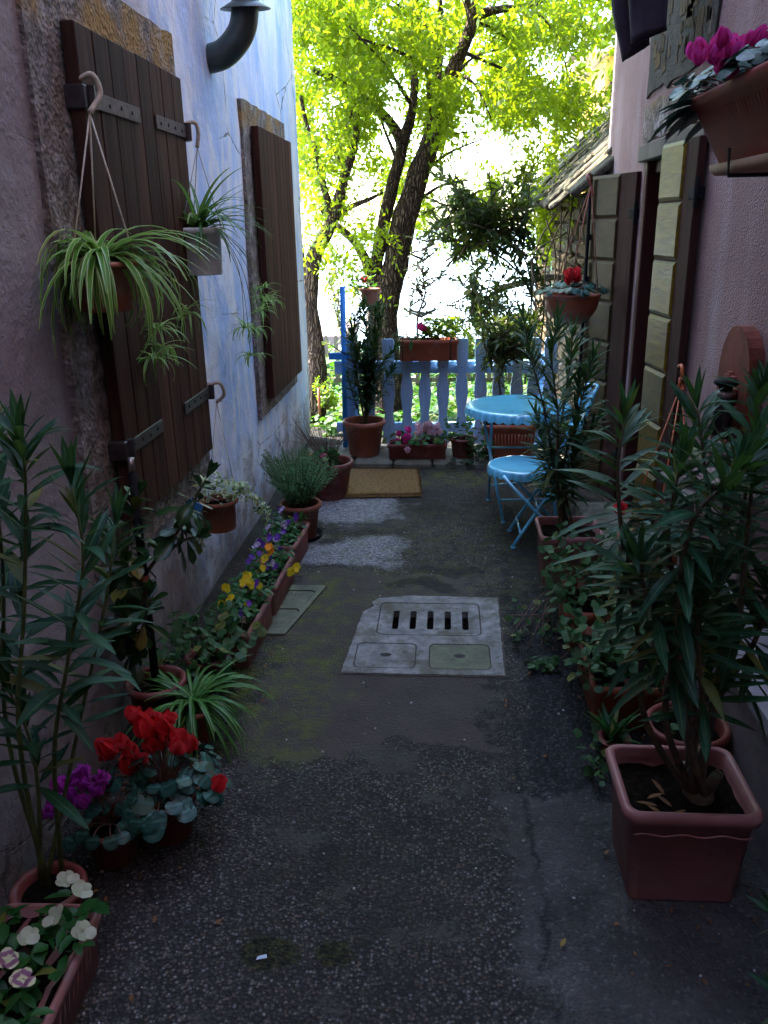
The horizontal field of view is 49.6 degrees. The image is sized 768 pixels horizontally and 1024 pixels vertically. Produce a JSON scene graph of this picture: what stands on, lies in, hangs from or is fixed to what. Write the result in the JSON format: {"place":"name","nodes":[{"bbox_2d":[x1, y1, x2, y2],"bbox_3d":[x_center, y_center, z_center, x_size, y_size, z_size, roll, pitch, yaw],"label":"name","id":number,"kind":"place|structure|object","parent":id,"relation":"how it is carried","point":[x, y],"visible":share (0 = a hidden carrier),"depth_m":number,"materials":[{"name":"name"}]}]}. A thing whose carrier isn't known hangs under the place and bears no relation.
{"place":"outdoors","nodes":[
{"label":"outdoors","id":0,"kind":"place"},
{"bbox_2d":[321,267,361,357],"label":"garden bush","id":1,"kind":"object","parent":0,"point":[331,286],"visible":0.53,"depth_m":7.47,"materials":[{"name":"green plant"}]},
{"bbox_2d":[349,273,379,338],"bbox_3d":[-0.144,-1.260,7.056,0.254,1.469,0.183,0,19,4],"label":"flower pot","id":2,"kind":"object","parent":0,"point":[371,295],"visible":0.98,"depth_m":6.82,"materials":[{"name":"ceramic"}]},
{"bbox_2d":[44,427,767,1023],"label":"alley ground","id":3,"kind":"structure","parent":0,"point":[406,771],"depth_m":2.51,"materials":[{"name":"grey asphalt"}]},
{"bbox_2d":[0,870,108,1023],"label":"planter box","id":4,"kind":"object","parent":3,"relation":"on","point":[49,960],"visible":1,"depth_m":1.96,"materials":[{"name":"ceramic"}]},
{"bbox_2d":[0,388,158,903],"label":"potted oleander","id":5,"kind":"object","parent":3,"relation":"on","point":[37,884],"visible":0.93,"depth_m":1.95,"materials":[{"name":"plant"}]},
{"bbox_2d":[42,763,166,870],"bbox_3d":[-0.833,0.886,2.474,0.337,0.337,0.319,0,19,4],"label":"potted cyclamen","id":6,"kind":"object","parent":3,"relation":"on","point":[107,847],"visible":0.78,"depth_m":2.44,"materials":[{"name":"plant"}]},
{"bbox_2d":[0,0,309,907],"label":"plastered house","id":7,"kind":"structure","parent":3,"relation":"on","point":[222,72],"depth_m":3.14,"materials":[{"name":"paint"}]},
{"bbox_2d":[36,71,223,385],"bbox_3d":[-0.730,-0.946,2.916,0.502,1.016,1.364,0,19,4],"label":"hanging spider plant","id":8,"kind":"object","parent":7,"relation":"hanging from","point":[100,277],"visible":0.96,"depth_m":2.56,"materials":[{"name":"green plant"}]},
{"bbox_2d":[186,381,271,553],"bbox_3d":[-0.750,-0.218,3.965,0.421,0.776,0.312,0,19,4],"label":"hanging pot","id":9,"kind":"object","parent":7,"relation":"hanging from","point":[220,515],"visible":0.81,"depth_m":3.96,"materials":[{"name":"ceramic"}]},
{"bbox_2d":[174,120,285,366],"bbox_3d":[-0.668,-1.277,4.188,0.438,1.183,1.641,0,19,4],"label":"hanging spider plant","id":10,"kind":"object","parent":7,"relation":"hanging from","point":[199,223],"visible":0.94,"depth_m":3.63,"materials":[{"name":"green plant"}]},
{"bbox_3d":[0.222,-3.159,3.481,2.300,0.006,0.006,0,19,4],"label":"washing line","id":11,"kind":"object","parent":7,"relation":"attached to","visible":0},
{"bbox_2d":[611,0,667,61],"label":"hanging trousers","id":12,"kind":"object","parent":11,"relation":"hanging from","point":[638,24],"visible":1,"depth_m":3.66,"materials":[{"name":"fabric"}]},
{"bbox_2d":[98,457,227,713],"bbox_3d":[-0.795,0.314,3.027,0.522,1.055,0.285,-9,20,-21],"label":"potted shrub","id":13,"kind":"object","parent":3,"relation":"on","point":[134,643],"visible":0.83,"depth_m":2.96,"materials":[{"name":"plant"}]},
{"bbox_2d":[93,705,232,845],"bbox_3d":[-0.683,0.789,2.559,0.413,0.460,0.420,-14,23,-33],"label":"potted cyclamen","id":14,"kind":"object","parent":3,"relation":"on","point":[170,822],"visible":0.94,"depth_m":2.50,"materials":[{"name":"plant"}]},
{"bbox_2d":[125,654,278,770],"bbox_3d":[-0.679,0.761,3.070,0.581,0.335,0.588,-5,19,-11],"label":"potted spider plant","id":15,"kind":"object","parent":3,"relation":"on","point":[197,705],"visible":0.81,"depth_m":3.02,"materials":[{"name":"green plant"}]},
{"bbox_2d":[156,603,266,691],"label":"leafy plant","id":16,"kind":"object","parent":3,"relation":"on","point":[202,653],"visible":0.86,"depth_m":3.40,"materials":[{"name":"green plant"}]},
{"bbox_2d":[207,564,275,667],"bbox_3d":[-0.635,0.431,3.741,0.247,0.361,0.533,0,19,4],"label":"planter box","id":17,"kind":"object","parent":3,"relation":"on","point":[244,602],"visible":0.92,"depth_m":3.70,"materials":[{"name":"ceramic"}]},
{"bbox_2d":[256,954,266,959],"bbox_3d":[-0.318,1.155,2.160,0.029,0.004,0.011,-4,19,-7],"label":"paper scrap","id":18,"kind":"object","parent":3,"relation":"on","point":[262,956],"visible":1,"depth_m":2.16,"materials":[{"name":"white paper"}]},
{"bbox_2d":[240,530,300,615],"bbox_3d":[-0.552,0.278,4.209,0.306,0.340,0.518,0,19,4],"label":"planter box","id":19,"kind":"object","parent":3,"relation":"on","point":[279,562],"visible":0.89,"depth_m":4.15,"materials":[{"name":"ceramic"}]},
{"bbox_2d":[261,506,309,564],"bbox_3d":[-0.551,0.142,4.684,0.230,0.286,0.446,0,19,4],"label":"planter box","id":20,"kind":"object","parent":3,"relation":"on","point":[295,529],"visible":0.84,"depth_m":4.65,"materials":[{"name":"ceramic"}]},
{"bbox_2d":[266,585,326,635],"bbox_3d":[-0.503,0.482,4.127,0.365,0.016,0.550,0,19,4],"label":"inspection cover","id":21,"kind":"object","parent":3,"relation":"on","point":[286,617],"visible":0.59,"depth_m":4.13,"materials":[{"name":"grey concrete"}]},
{"bbox_2d":[259,445,339,541],"bbox_3d":[-0.486,-0.111,4.982,0.476,0.576,0.446,0,19,4],"label":"potted rosemary","id":22,"kind":"object","parent":3,"relation":"on","point":[300,487],"visible":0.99,"depth_m":4.92,"materials":[{"name":"plant"}]},
{"bbox_2d":[289,411,357,500],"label":"potted geranium","id":23,"kind":"object","parent":3,"relation":"on","point":[335,488],"visible":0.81,"depth_m":5.72,"materials":[{"name":"plant"}]},
{"bbox_2d":[329,287,364,446],"bbox_3d":[-0.297,-1.125,6.714,0.294,1.344,0.084,0,19,4],"label":"blue pole","id":24,"kind":"object","parent":3,"relation":"on","point":[334,356],"visible":0.66,"depth_m":6.67,"materials":[{"name":"paint"}]},
{"bbox_2d":[344,467,422,497],"bbox_3d":[-0.026,-0.223,6.076,0.636,0.036,0.684,0,19,4],"label":"doormat","id":25,"kind":"object","parent":3,"relation":"on","point":[384,482],"visible":0.91,"depth_m":6.00,"materials":[{"name":"brown fabric"}]},
{"bbox_2d":[63,483,760,1000],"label":"leaf litter","id":26,"kind":"object","parent":3,"relation":"on","point":[563,941],"visible":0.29,"depth_m":2.32,"materials":[{"name":"brown plant"}]},
{"bbox_2d":[68,470,767,1023],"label":"grit","id":27,"kind":"object","parent":3,"relation":"on","point":[378,782],"visible":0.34,"depth_m":2.53,"materials":[{"name":"gravel"}]},
{"bbox_2d":[337,595,507,677],"bbox_3d":[0.196,0.571,3.877,0.730,0.037,0.809,0,19,4],"label":"drain cover","id":28,"kind":"object","parent":3,"relation":"on","point":[378,645],"visible":1,"depth_m":3.79,"materials":[{"name":"concrete"}]},
{"bbox_2d":[392,617,467,629],"bbox_3d":[0.221,0.764,4.064,0.480,0.460,0.310,0,19,4],"label":"drain pit","id":29,"kind":"object","parent":3,"relation":"in","point":[431,621],"depth_m":4.12,"materials":[{"name":"black"}]},
{"bbox_2d":[301,445,564,468],"bbox_3d":[0.399,-0.436,6.695,2.108,0.096,0.535,0,19,4],"label":"stone ledge","id":30,"kind":"object","parent":3,"relation":"on","point":[381,459],"visible":0.17,"depth_m":6.48,"materials":[{"name":"grey stone"}]},
{"bbox_2d":[336,294,404,457],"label":"potted oleander","id":31,"kind":"object","parent":30,"relation":"on","point":[364,441],"visible":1,"depth_m":6.44,"materials":[{"name":"plant"}]},
{"bbox_2d":[382,421,449,458],"bbox_3d":[0.249,-0.579,6.519,0.536,0.305,0.316,0,19,4],"label":"planter box","id":32,"kind":"object","parent":30,"relation":"on","point":[430,445],"visible":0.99,"depth_m":6.48,"materials":[{"name":"ceramic"}]},
{"bbox_2d":[443,418,494,465],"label":"potted geranium","id":33,"kind":"object","parent":30,"relation":"on","point":[462,445],"visible":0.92,"depth_m":6.46,"materials":[{"name":"plant"}]},
{"bbox_2d":[469,304,542,458],"bbox_3d":[0.946,-1.023,6.456,0.583,1.159,0.428,0,19,4],"label":"potted shrub","id":34,"kind":"object","parent":30,"relation":"on","point":[499,341],"visible":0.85,"depth_m":6.36,"materials":[{"name":"green plant"}]},
{"bbox_2d":[334,337,558,443],"bbox_3d":[0.502,-0.961,6.829,1.806,0.930,0.140,0,19,4],"label":"picket fence","id":35,"kind":"object","parent":3,"relation":"on","point":[462,365],"visible":0.39,"depth_m":6.74,"materials":[{"name":"blue paint"}]},
{"bbox_2d":[391,316,461,360],"bbox_3d":[0.335,-1.360,6.546,0.563,0.347,0.202,0,19,4],"label":"planter box","id":36,"kind":"object","parent":35,"relation":"hanging from","point":[431,347],"visible":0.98,"depth_m":6.50,"materials":[{"name":"orange ceramic"}]},
{"bbox_2d":[464,394,571,523],"bbox_3d":[0.861,-0.355,5.405,0.681,0.703,0.681,0,19,4],"label":"bistro table","id":37,"kind":"object","parent":3,"relation":"on","point":[499,409],"visible":0.7,"depth_m":5.26,"materials":[{"name":"blue metal"}]},
{"bbox_2d":[487,380,599,548],"bbox_3d":[0.915,-0.294,4.876,0.616,0.933,0.424,0,19,4],"label":"bistro chair","id":38,"kind":"object","parent":3,"relation":"on","point":[507,469],"visible":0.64,"depth_m":4.82,"materials":[{"name":"blue metal"}]},
{"bbox_2d":[524,644,576,672],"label":"fallen sprig","id":39,"kind":"object","parent":3,"relation":"on","point":[548,664],"visible":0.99,"depth_m":3.52,"materials":[{"name":"green plant"}]},
{"bbox_2d":[503,299,612,587],"bbox_3d":[0.893,-0.329,4.171,0.496,1.461,0.569,13,23,34],"label":"potted oleander","id":40,"kind":"object","parent":3,"relation":"on","point":[546,527],"visible":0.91,"depth_m":4.11,"materials":[{"name":"plant"}]},
{"bbox_2d":[504,521,644,651],"bbox_3d":[0.852,0.333,3.760,0.595,0.482,0.561,0,19,4],"label":"planter box","id":41,"kind":"object","parent":3,"relation":"on","point":[571,589],"visible":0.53,"depth_m":3.72,"materials":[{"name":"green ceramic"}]},
{"bbox_2d":[573,702,642,785],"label":"leafy plant","id":42,"kind":"object","parent":3,"relation":"on","point":[606,734],"visible":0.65,"depth_m":2.92,"materials":[{"name":"green plant"}]},
{"bbox_2d":[558,592,664,732],"bbox_3d":[0.887,0.578,3.239,0.396,0.357,0.572,0,19,4],"label":"planter box","id":43,"kind":"object","parent":3,"relation":"on","point":[596,674],"visible":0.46,"depth_m":3.11,"materials":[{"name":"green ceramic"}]},
{"bbox_2d":[549,352,767,902],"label":"potted oleander","id":44,"kind":"object","parent":3,"relation":"on","point":[688,817],"visible":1,"depth_m":2.10,"materials":[{"name":"plant"}]},
{"bbox_2d":[571,0,767,880],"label":"pink house","id":45,"kind":"structure","parent":3,"relation":"on","point":[681,239],"depth_m":3.81,"materials":[{"name":"paint"}]},
{"bbox_2d":[535,172,608,325],"bbox_3d":[1.137,-1.546,4.910,0.470,0.867,0.415,-9,21,-22],"label":"hanging cyclamen","id":46,"kind":"object","parent":45,"relation":"hanging from","point":[582,300],"visible":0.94,"depth_m":4.89,"materials":[{"name":"orange ceramic"}]},
{"bbox_2d":[575,171,641,501],"bbox_3d":[1.365,-1.058,5.166,0.050,1.930,0.567,-6,20,-14],"label":"door leaf","id":47,"kind":"structure","parent":45,"relation":"in","point":[616,200],"depth_m":5.01,"materials":[{"name":"brown wood"}]},
{"bbox_2d":[608,363,692,570],"bbox_3d":[1.141,-0.170,3.522,0.407,0.855,0.495,0,19,4],"label":"hanging cyclamen","id":48,"kind":"object","parent":45,"relation":"hanging from","point":[681,384],"visible":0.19,"depth_m":3.53,"materials":[{"name":"green plant"}]},
{"bbox_2d":[631,135,707,526],"bbox_3d":[1.315,-0.661,3.916,0.050,2.000,0.443,-2,19,-2],"label":"door leaf","id":49,"kind":"structure","parent":45,"relation":"in","point":[681,188],"depth_m":3.76,"materials":[{"name":"brown wood"}]},
{"bbox_2d":[648,23,767,177],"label":"planter box","id":50,"kind":"object","parent":45,"relation":"attached to","point":[730,112],"visible":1,"depth_m":2.20,"materials":[{"name":"brown ceramic"}]},
{"bbox_2d":[709,377,738,458],"bbox_3d":[1.240,-0.344,2.940,0.182,0.274,0.200,0,19,4],"label":"lantern","id":51,"kind":"object","parent":45,"relation":"attached to","point":[725,419],"visible":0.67,"depth_m":2.89,"materials":[{"name":"black metal"}]},
{"bbox_2d":[709,325,764,469],"bbox_3d":[1.262,-0.378,3.011,0.074,0.579,0.320,0,19,4],"label":"carved plaque","id":52,"kind":"object","parent":45,"relation":"attached to","point":[743,344],"visible":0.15,"depth_m":2.90,"materials":[{"name":"ceramic"}]},
{"bbox_2d":[647,701,731,747],"bbox_3d":[0.999,0.790,2.768,0.272,0.260,0.272,0,19,4],"label":"flower pot","id":53,"kind":"object","parent":3,"relation":"on","point":[722,733],"visible":0.25,"depth_m":2.73,"materials":[{"name":"ceramic"}]},
{"bbox_2d":[649,471,764,700],"bbox_3d":[1.108,0.355,2.959,0.260,0.953,0.300,0,19,4],"label":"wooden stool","id":54,"kind":"object","parent":3,"relation":"on","point":[689,490],"visible":0.05,"depth_m":2.77,"materials":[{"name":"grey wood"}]},
{"bbox_2d":[745,885,767,1023],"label":"potted oleander","id":55,"kind":"object","parent":3,"relation":"on","point":[758,979],"visible":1,"depth_m":1.74,"materials":[{"name":"plant"}]},
{"bbox_2d":[302,230,535,352],"bbox_3d":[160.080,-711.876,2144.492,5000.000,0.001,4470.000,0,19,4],"label":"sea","id":56,"kind":"structure","parent":0,"point":[439,291],"depth_m":421.57,"materials":[{"name":"white"}]},
{"bbox_2d":[402,234,450,336],"bbox_3d":[0.374,-1.881,7.296,0.432,1.058,0.416,0,19,4],"label":"young tree","id":57,"kind":"object","parent":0,"point":[419,312],"visible":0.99,"depth_m":7.23,"materials":[{"name":"green plant"}]},
{"bbox_2d":[310,373,568,427],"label":"garden ground","id":58,"kind":"structure","parent":0,"point":[415,412],"depth_m":9.45,"materials":[{"name":"green plant"}]},
{"bbox_2d":[317,388,320,414],"bbox_3d":[-0.627,-1.071,8.059,0.026,0.260,0.026,8,21,25],"label":"clay stake","id":59,"kind":"object","parent":58,"relation":"on","point":[319,402],"visible":1,"depth_m":8.05,"materials":[{"name":"orange ceramic"}]},
{"bbox_2d":[321,322,358,344],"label":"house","id":60,"kind":"structure","parent":58,"relation":"on","point":[330,330],"depth_m":18.95,"materials":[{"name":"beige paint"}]},
{"bbox_2d":[291,0,407,422],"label":"garden tree","id":61,"kind":"object","parent":58,"relation":"on","point":[337,209],"visible":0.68,"depth_m":7.56,"materials":[{"name":"green plant"}]},
{"bbox_2d":[324,335,528,390],"bbox_3d":[0.247,-2.019,11.509,6.400,0.887,0.045,0,19,4],"label":"garden fence","id":62,"kind":"object","parent":58,"relation":"on","point":[337,378],"visible":0.02,"depth_m":11.49,"materials":[{"name":"grey wood"}]},
{"bbox_2d":[326,340,528,391],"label":"undergrowth","id":63,"kind":"object","parent":58,"relation":"on","point":[330,366],"depth_m":11.62,"materials":[{"name":"green plant"}]},
{"bbox_2d":[310,376,572,435],"bbox_3d":[0.319,-1.325,9.808,4.076,0.630,4.976,0,19,4],"label":"ground cover","id":64,"kind":"object","parent":58,"relation":"on","point":[451,415],"visible":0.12,"depth_m":8.72,"materials":[{"name":"green plant"}]},
{"bbox_2d":[312,369,341,410],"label":"garden bush","id":65,"kind":"object","parent":64,"relation":"on","point":[329,401],"visible":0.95,"depth_m":8.13,"materials":[{"name":"yellow plant"}]},
{"bbox_2d":[415,161,553,383],"bbox_3d":[0.905,-2.078,7.368,1.296,1.910,0.683,0,19,4],"label":"tall shrub","id":66,"kind":"object","parent":64,"relation":"on","point":[475,219],"visible":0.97,"depth_m":7.15,"materials":[{"name":"green plant"}]},
{"bbox_2d":[291,0,615,421],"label":"garden tree","id":67,"kind":"object","parent":58,"relation":"on","point":[422,36],"visible":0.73,"depth_m":7.57,"materials":[{"name":"green plant"}]},
{"bbox_2d":[492,274,563,385],"bbox_3d":[1.609,-1.449,8.079,1.121,1.707,0.060,0,19,4],"label":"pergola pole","id":68,"kind":"object","parent":58,"relation":"on","point":[547,277],"visible":0.06,"depth_m":7.83,"materials":[{"name":"brown wood"}]},
{"bbox_2d":[525,101,613,421],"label":"stone outbuilding","id":69,"kind":"structure","parent":58,"relation":"on","point":[595,158],"depth_m":7.48,"materials":[{"name":"grey stone"}]},
{"bbox_2d":[531,196,576,336],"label":"dry vine","id":70,"kind":"object","parent":69,"relation":"attached to","point":[564,263],"visible":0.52,"depth_m":6.60,"materials":[{"name":"brown plant"}]},
{"bbox_2d":[566,20,615,192],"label":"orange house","id":71,"kind":"structure","parent":58,"relation":"on","point":[595,63],"depth_m":22.17,"materials":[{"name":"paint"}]},
{"bbox_2d":[295,0,611,231],"label":"sky","id":72,"kind":"structure","parent":0,"point":[491,151],"materials":[{"name":"white"}]},
{"bbox_2d":[451,318,477,377],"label":"garden bush","id":73,"kind":"object","parent":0,"point":[465,334],"visible":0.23,"depth_m":7.73,"materials":[{"name":"green plant"}]},
{"bbox_2d":[463,248,509,380],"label":"broadleaf shrub","id":74,"kind":"object","parent":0,"point":[475,296],"visible":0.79,"depth_m":7.10,"materials":[{"name":"green plant"}]},
{"bbox_2d":[437,253,544,355],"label":"shrub","id":75,"kind":"object","parent":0,"point":[512,277],"visible":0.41,"depth_m":7.48,"materials":[{"name":"green plant"}]},
{"bbox_2d":[473,295,544,346],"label":"round bush","id":76,"kind":"object","parent":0,"point":[503,308],"visible":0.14,"depth_m":7.02,"materials":[{"name":"green plant"}]},
{"bbox_2d":[682,467,739,488],"bbox_3d":[1.099,-0.113,2.797,0.224,0.034,0.224,0,19,4],"label":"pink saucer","id":77,"kind":"object","parent":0,"point":[713,481],"visible":0.09,"depth_m":2.84,"materials":[{"name":"ceramic"}]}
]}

